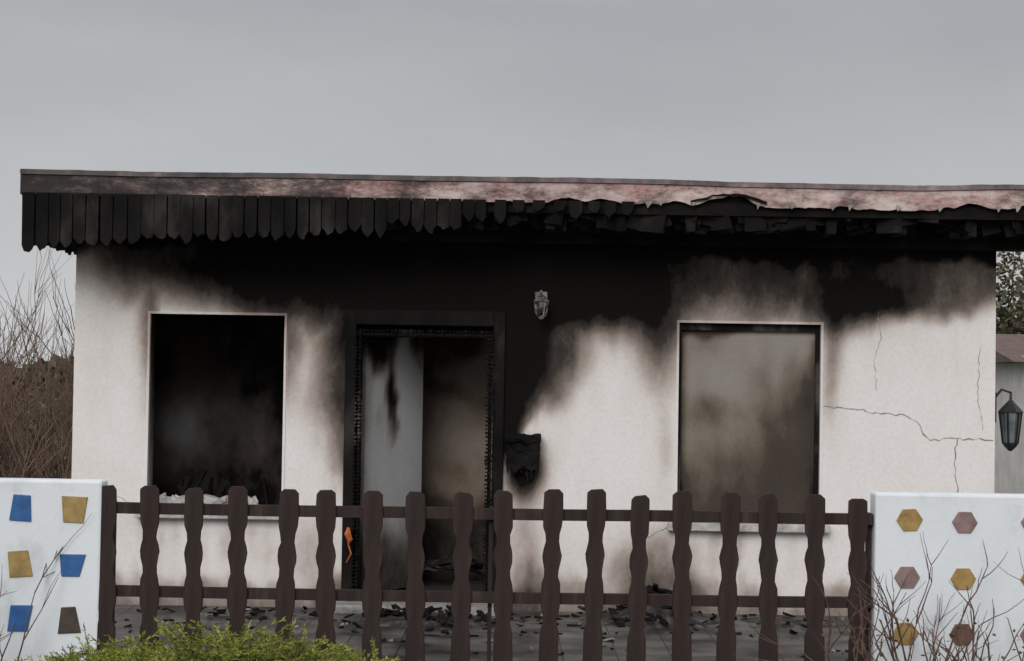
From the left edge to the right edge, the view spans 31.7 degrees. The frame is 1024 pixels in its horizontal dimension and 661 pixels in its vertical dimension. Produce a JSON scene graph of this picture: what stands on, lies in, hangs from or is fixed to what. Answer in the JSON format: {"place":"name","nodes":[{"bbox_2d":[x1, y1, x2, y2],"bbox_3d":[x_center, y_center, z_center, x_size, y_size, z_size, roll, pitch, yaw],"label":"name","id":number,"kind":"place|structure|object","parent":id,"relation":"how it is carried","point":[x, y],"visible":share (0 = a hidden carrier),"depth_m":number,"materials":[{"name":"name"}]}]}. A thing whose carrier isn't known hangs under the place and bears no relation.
{"place":"outdoors","nodes":[
{"label":"outdoors","id":0,"kind":"place"},
{"bbox_2d":[0,402,71,476],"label":"ground","id":1,"kind":"structure","parent":0,"point":[35,435],"depth_m":42.57,"materials":[{"name":"brown soil"}]},
{"bbox_2d":[0,366,72,477],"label":"background hedge","id":2,"kind":"object","parent":1,"relation":"on","point":[41,414],"visible":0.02,"depth_m":16.52,"materials":[{"name":"brown plant"}]},
{"bbox_2d":[0,349,73,416],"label":"distant treeline","id":3,"kind":"object","parent":1,"relation":"on","point":[54,364],"depth_m":58.57,"materials":[{"name":"brown plant"}]},
{"bbox_2d":[0,513,91,660],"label":"rose bush","id":4,"kind":"object","parent":1,"relation":"on","point":[24,636],"visible":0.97,"depth_m":8.79,"materials":[{"name":"brown plant"}]},
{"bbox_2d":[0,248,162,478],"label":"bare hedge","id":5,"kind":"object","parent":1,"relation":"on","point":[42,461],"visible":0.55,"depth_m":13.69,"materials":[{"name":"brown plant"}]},
{"bbox_2d":[5,616,400,660],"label":"juniper shrub","id":6,"kind":"object","parent":1,"relation":"on","point":[232,650],"visible":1,"depth_m":8.22,"materials":[{"name":"green plant"}]},
{"bbox_2d":[96,485,872,660],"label":"picket fence","id":7,"kind":"object","parent":1,"relation":"on","point":[415,596],"visible":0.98,"depth_m":8.94,"materials":[{"name":"brown wood"}]},
{"bbox_2d":[71,213,995,615],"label":"front wall","id":8,"kind":"structure","parent":1,"relation":"on","point":[591,377],"depth_m":12.00,"materials":[{"name":"paint"}]},
{"bbox_2d":[159,492,258,504],"bbox_3d":[-2.070,1.148,12.047,0.769,0.138,0.286,1,-1,0],"label":"sill rubble","id":9,"kind":"object","parent":8,"relation":"on","point":[208,499],"visible":0.31,"depth_m":11.99,"materials":[{"name":"white stone"}]},
{"bbox_2d":[144,311,286,490],"bbox_3d":[-1.969,0.534,12.000,0.926,1.313,0.038,1,-1,0],"label":"window surround","id":10,"kind":"object","parent":8,"relation":"attached to","point":[150,313],"visible":0.9,"depth_m":11.99,"materials":[{"name":"white paint"}]},
{"bbox_2d":[177,468,279,504],"bbox_3d":[-1.901,1.070,12.163,0.723,0.289,0.235,1,-1,0],"label":"debris","id":11,"kind":"object","parent":8,"relation":"attached to","point":[193,479],"visible":0.33,"depth_m":12.08,"materials":[{"name":"brown wood"}]},
{"bbox_2d":[359,328,423,589],"bbox_3d":[-0.836,0.891,12.501,0.040,1.800,0.683,0,-2,32],"label":"door leaf","id":12,"kind":"object","parent":8,"relation":"attached to","point":[391,438],"visible":0.72,"depth_m":12.48,"materials":[{"name":"paint"}]},
{"bbox_2d":[341,309,505,591],"bbox_3d":[-0.588,0.835,12.015,1.060,1.935,0.115,1,-1,0],"label":"door frame","id":13,"kind":"object","parent":8,"relation":"attached to","point":[355,318],"visible":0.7,"depth_m":11.98,"materials":[{"name":"black wood"}]},
{"bbox_2d":[344,527,351,562],"bbox_3d":[-1.082,1.417,11.907,0.057,0.234,0.048,1,-1,0],"label":"orange strap","id":14,"kind":"object","parent":13,"relation":"attached to","point":[347,534],"visible":1,"depth_m":11.90,"materials":[{"name":"fabric"}]},
{"bbox_2d":[135,514,829,532],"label":"window sills","id":15,"kind":"structure","parent":8,"relation":"attached to","point":[749,527],"depth_m":11.89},
{"bbox_2d":[504,433,540,479],"bbox_3d":[0.068,0.835,11.919,0.247,0.316,0.145,1,-1,0],"label":"mailbox","id":16,"kind":"object","parent":8,"relation":"attached to","point":[523,451],"visible":1,"depth_m":11.88,"materials":[{"name":"black metal"}]},
{"bbox_2d":[533,290,548,318],"bbox_3d":[0.193,-0.171,11.903,0.105,0.195,0.214,1,-1,0],"label":"burnt wall lamp","id":17,"kind":"object","parent":8,"relation":"attached to","point":[541,301],"visible":1,"depth_m":11.85,"materials":[{"name":"metal"}]},
{"bbox_2d":[118,314,992,537],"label":"plaster cracks","id":18,"kind":"object","parent":8,"relation":"attached to","point":[906,416],"visible":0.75,"depth_m":11.99,"materials":[{"name":"grey paint"}]},
{"bbox_2d":[677,323,819,493],"bbox_3d":[1.575,0.615,12.044,0.946,1.325,0.030,1,-1,0],"label":"window frame","id":19,"kind":"object","parent":8,"relation":"attached to","point":[752,327],"visible":0.57,"depth_m":12.04,"materials":[{"name":"black wood"}]},
{"bbox_2d":[680,330,814,511],"bbox_3d":[1.575,0.615,12.064,0.950,1.325,0.001,1,-1,0],"label":"window board","id":20,"kind":"object","parent":19,"relation":"in","point":[747,417],"depth_m":12.06,"materials":[{"name":"beige wood"}]},
{"bbox_2d":[675,320,823,494],"bbox_3d":[1.576,0.607,12.000,0.976,1.338,0.038,1,-1,0],"label":"window surround","id":21,"kind":"object","parent":8,"relation":"attached to","point":[821,324],"visible":0.91,"depth_m":11.99,"materials":[{"name":"paint"}]},
{"bbox_2d":[735,534,1023,660],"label":"rose bush","id":22,"kind":"object","parent":1,"relation":"on","point":[890,637],"visible":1,"depth_m":8.60,"materials":[{"name":"brown plant"}]},
{"bbox_2d":[994,355,1023,493],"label":"walls","id":23,"kind":"structure","parent":1,"relation":"on","point":[1009,473],"depth_m":21.69,"materials":[{"name":"paint"}]},
{"bbox_2d":[995,334,1023,362],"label":"roof","id":24,"kind":"structure","parent":23,"relation":"on","point":[1009,348],"depth_m":21.81,"materials":[{"name":"tile"}]},
{"bbox_2d":[996,252,1023,333],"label":"garden tree","id":25,"kind":"object","parent":1,"relation":"on","point":[1006,320],"visible":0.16,"depth_m":25.58,"materials":[{"name":"green plant"}]},
{"bbox_2d":[0,478,107,660],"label":"slab","id":26,"kind":"structure","parent":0,"point":[44,535],"depth_m":8.93,"materials":[{"name":"paint"}]},
{"bbox_2d":[9,494,30,521],"bbox_3d":[-2.435,0.879,8.936,0.109,0.134,0.010,1,-1,0],"label":"tile","id":27,"kind":"object","parent":26,"relation":"attached to","point":[21,508],"visible":1,"depth_m":8.93,"materials":[{"name":"blue tile"}]},
{"bbox_2d":[7,605,32,631],"bbox_3d":[-2.434,1.424,8.922,0.124,0.130,0.010,1,-1,0],"label":"tile","id":28,"kind":"object","parent":26,"relation":"attached to","point":[18,615],"visible":0.98,"depth_m":8.92,"materials":[{"name":"blue tile"}]},
{"bbox_2d":[8,550,32,577],"bbox_3d":[-2.435,1.155,8.929,0.126,0.136,0.010,1,-1,0],"label":"tile","id":29,"kind":"object","parent":26,"relation":"attached to","point":[19,563],"visible":1,"depth_m":8.92,"materials":[{"name":"gold tile"}]},
{"bbox_2d":[58,607,80,633],"bbox_3d":[-2.189,1.433,8.922,0.114,0.135,0.010,1,-1,0],"label":"tile","id":30,"kind":"object","parent":26,"relation":"attached to","point":[68,621],"visible":1,"depth_m":8.92,"materials":[{"name":"brown tile"}]},
{"bbox_2d":[60,554,85,576],"bbox_3d":[-2.176,1.163,8.929,0.129,0.110,0.010,1,-1,0],"label":"tile","id":31,"kind":"object","parent":26,"relation":"attached to","point":[71,565],"visible":1,"depth_m":8.92,"materials":[{"name":"blue tile"}]},
{"bbox_2d":[62,496,87,522],"bbox_3d":[-2.168,0.887,8.936,0.129,0.134,0.010,1,-1,0],"label":"tile","id":32,"kind":"object","parent":26,"relation":"attached to","point":[73,509],"visible":1,"depth_m":8.93,"materials":[{"name":"gold tile"}]},
{"bbox_2d":[353,579,484,590],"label":"floor","id":33,"kind":"structure","parent":0,"point":[438,585],"depth_m":12.93,"materials":[{"name":"black"}]},
{"bbox_2d":[153,314,284,504],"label":"room back wall","id":34,"kind":"structure","parent":33,"relation":"on","point":[218,401],"depth_m":13.29,"materials":[{"name":"black paint"}]},
{"bbox_2d":[207,472,269,504],"bbox_3d":[-1.937,1.409,12.767,0.576,0.791,0.369,0,-2,22],"label":"burnt furniture","id":35,"kind":"object","parent":33,"relation":"on","point":[266,498],"visible":0.14,"depth_m":12.81,"materials":[{"name":"brown wood"}]},
{"bbox_2d":[353,325,493,580],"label":"hall back wall","id":36,"kind":"structure","parent":33,"relation":"on","point":[454,446],"depth_m":13.29,"materials":[{"name":"beige paint"}]},
{"bbox_2d":[115,605,850,660],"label":"patio paving","id":37,"kind":"structure","parent":0,"point":[658,643],"depth_m":10.75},
{"bbox_2d":[334,601,494,615],"bbox_3d":[-0.604,1.817,11.807,1.150,0.060,0.300,1,-1,0],"label":"door step","id":38,"kind":"object","parent":37,"relation":"on","point":[348,607],"depth_m":11.66,"materials":[{"name":"grey concrete"}]},
{"bbox_2d":[115,553,847,656],"bbox_3d":[0.056,1.707,11.392,5.847,0.320,3.332,1,-1,0],"label":"charred debris","id":39,"kind":"object","parent":37,"relation":"on","point":[441,617],"visible":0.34,"depth_m":11.39,"materials":[{"name":"brown wood"}]},
{"bbox_2d":[166,605,849,651],"bbox_3d":[0.122,1.783,10.947,6.300,0.179,1.980,1,-1,0],"label":"ash heap","id":40,"kind":"object","parent":37,"relation":"on","point":[697,618],"visible":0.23,"depth_m":11.37,"materials":[{"name":"soil"}]},
{"bbox_2d":[205,608,843,652],"bbox_3d":[0.275,1.808,11.009,5.595,0.088,1.702,1,-1,0],"label":"plaster rubble","id":41,"kind":"object","parent":37,"relation":"on","point":[611,639],"visible":0.34,"depth_m":10.96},
{"bbox_2d":[0,0,1023,367],"label":"sky","id":42,"kind":"structure","parent":0,"point":[871,92],"materials":[{"name":"grey"}]},
{"bbox_2d":[870,491,1023,660],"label":"slab","id":43,"kind":"structure","parent":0,"point":[998,530],"depth_m":8.93,"materials":[{"name":"paint"}]},
{"bbox_2d":[894,623,918,644],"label":"tile","id":44,"kind":"object","parent":43,"relation":"attached to","point":[906,640],"visible":0.59,"depth_m":8.92,"materials":[{"name":"gold tile"}]},
{"bbox_2d":[894,567,919,587],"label":"tile","id":45,"kind":"object","parent":43,"relation":"attached to","point":[911,580],"visible":0.99,"depth_m":8.92,"materials":[{"name":"pink tile"}]},
{"bbox_2d":[896,509,922,530],"bbox_3d":[1.970,0.939,8.937,0.130,0.112,0.010,1,-1,0],"label":"tile","id":46,"kind":"object","parent":43,"relation":"attached to","point":[909,520],"visible":1,"depth_m":8.93,"materials":[{"name":"gold tile"}]},
{"bbox_2d":[949,624,974,645],"bbox_3d":[2.227,1.505,8.922,0.126,0.108,0.010,1,-1,0],"label":"tile","id":47,"kind":"object","parent":43,"relation":"attached to","point":[966,628],"visible":0.73,"depth_m":8.92,"materials":[{"name":"tile"}]},
{"bbox_2d":[950,568,975,589],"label":"tile","id":48,"kind":"object","parent":43,"relation":"attached to","point":[961,578],"visible":0.86,"depth_m":8.92,"materials":[{"name":"gold tile"}]},
{"bbox_2d":[952,512,976,532],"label":"tile","id":49,"kind":"object","parent":43,"relation":"attached to","point":[964,522],"visible":1,"depth_m":8.93,"materials":[{"name":"pink tile"}]},
{"bbox_2d":[1020,629,1023,641],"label":"tile","id":50,"kind":"object","parent":43,"relation":"attached to","point":[1022,635],"visible":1,"depth_m":8.92,"materials":[{"name":"tile"}]},
{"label":"outer walls","id":51,"kind":"object","parent":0,"visible":0},
{"bbox_2d":[557,194,1023,206],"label":"roof slab","id":52,"kind":"structure","parent":51,"relation":"on","point":[727,199],"depth_m":11.49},
{"bbox_2d":[20,174,1023,210],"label":"fascia board","id":53,"kind":"object","parent":52,"relation":"attached to","point":[783,198],"visible":1,"depth_m":11.43,"materials":[{"name":"brown wood"}]},
{"bbox_2d":[22,192,633,251],"bbox_3d":[-1.165,-0.655,11.405,3.869,0.380,0.029,1,-1,0],"label":"scalloped fringe","id":54,"kind":"object","parent":53,"relation":"attached to","point":[147,219],"visible":1,"depth_m":11.40,"materials":[{"name":"black wood"}]},
{"bbox_2d":[20,169,1023,190],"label":"roof trim","id":55,"kind":"structure","parent":53,"relation":"attached to","point":[534,180],"depth_m":11.42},
{"bbox_2d":[60,195,1023,251],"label":"charred joists","id":56,"kind":"object","parent":52,"relation":"attached to","point":[741,225],"visible":0.79,"depth_m":11.61,"materials":[{"name":"brown wood"}]},
{"bbox_2d":[35,195,1023,220],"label":"soffit","id":57,"kind":"structure","parent":56,"relation":"on","point":[540,214],"depth_m":11.52,"materials":[{"name":"brown wood"}]},
{"bbox_2d":[545,193,1023,215],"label":"curled roofing felt","id":58,"kind":"object","parent":56,"relation":"on","point":[713,207],"visible":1,"depth_m":11.46,"materials":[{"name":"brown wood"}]},
{"bbox_2d":[645,201,1020,211],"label":"paint flakes","id":59,"kind":"object","parent":58,"relation":"attached to","point":[792,206],"visible":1,"depth_m":11.40,"materials":[{"name":"paint"}]},
{"bbox_2d":[995,388,1022,450],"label":"wall lantern","id":60,"kind":"object","parent":51,"relation":"attached to","point":[1010,412],"depth_m":12.01,"materials":[{"name":"black metal"}]},
{"bbox_3d":[-3.110,-0.848,14.363,0.035,0.123,5.725,1,-1,0],"label":"side fascia","id":61,"kind":"object","parent":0,"visible":0},
{"bbox_2d":[34,208,76,254],"bbox_3d":[-3.117,-0.644,14.268,0.017,0.310,5.536,1,-1,0],"label":"side fringe","id":62,"kind":"object","parent":61,"relation":"attached to","point":[70,248],"visible":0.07,"depth_m":12.47,"materials":[{"name":"black wood"}]}
]}

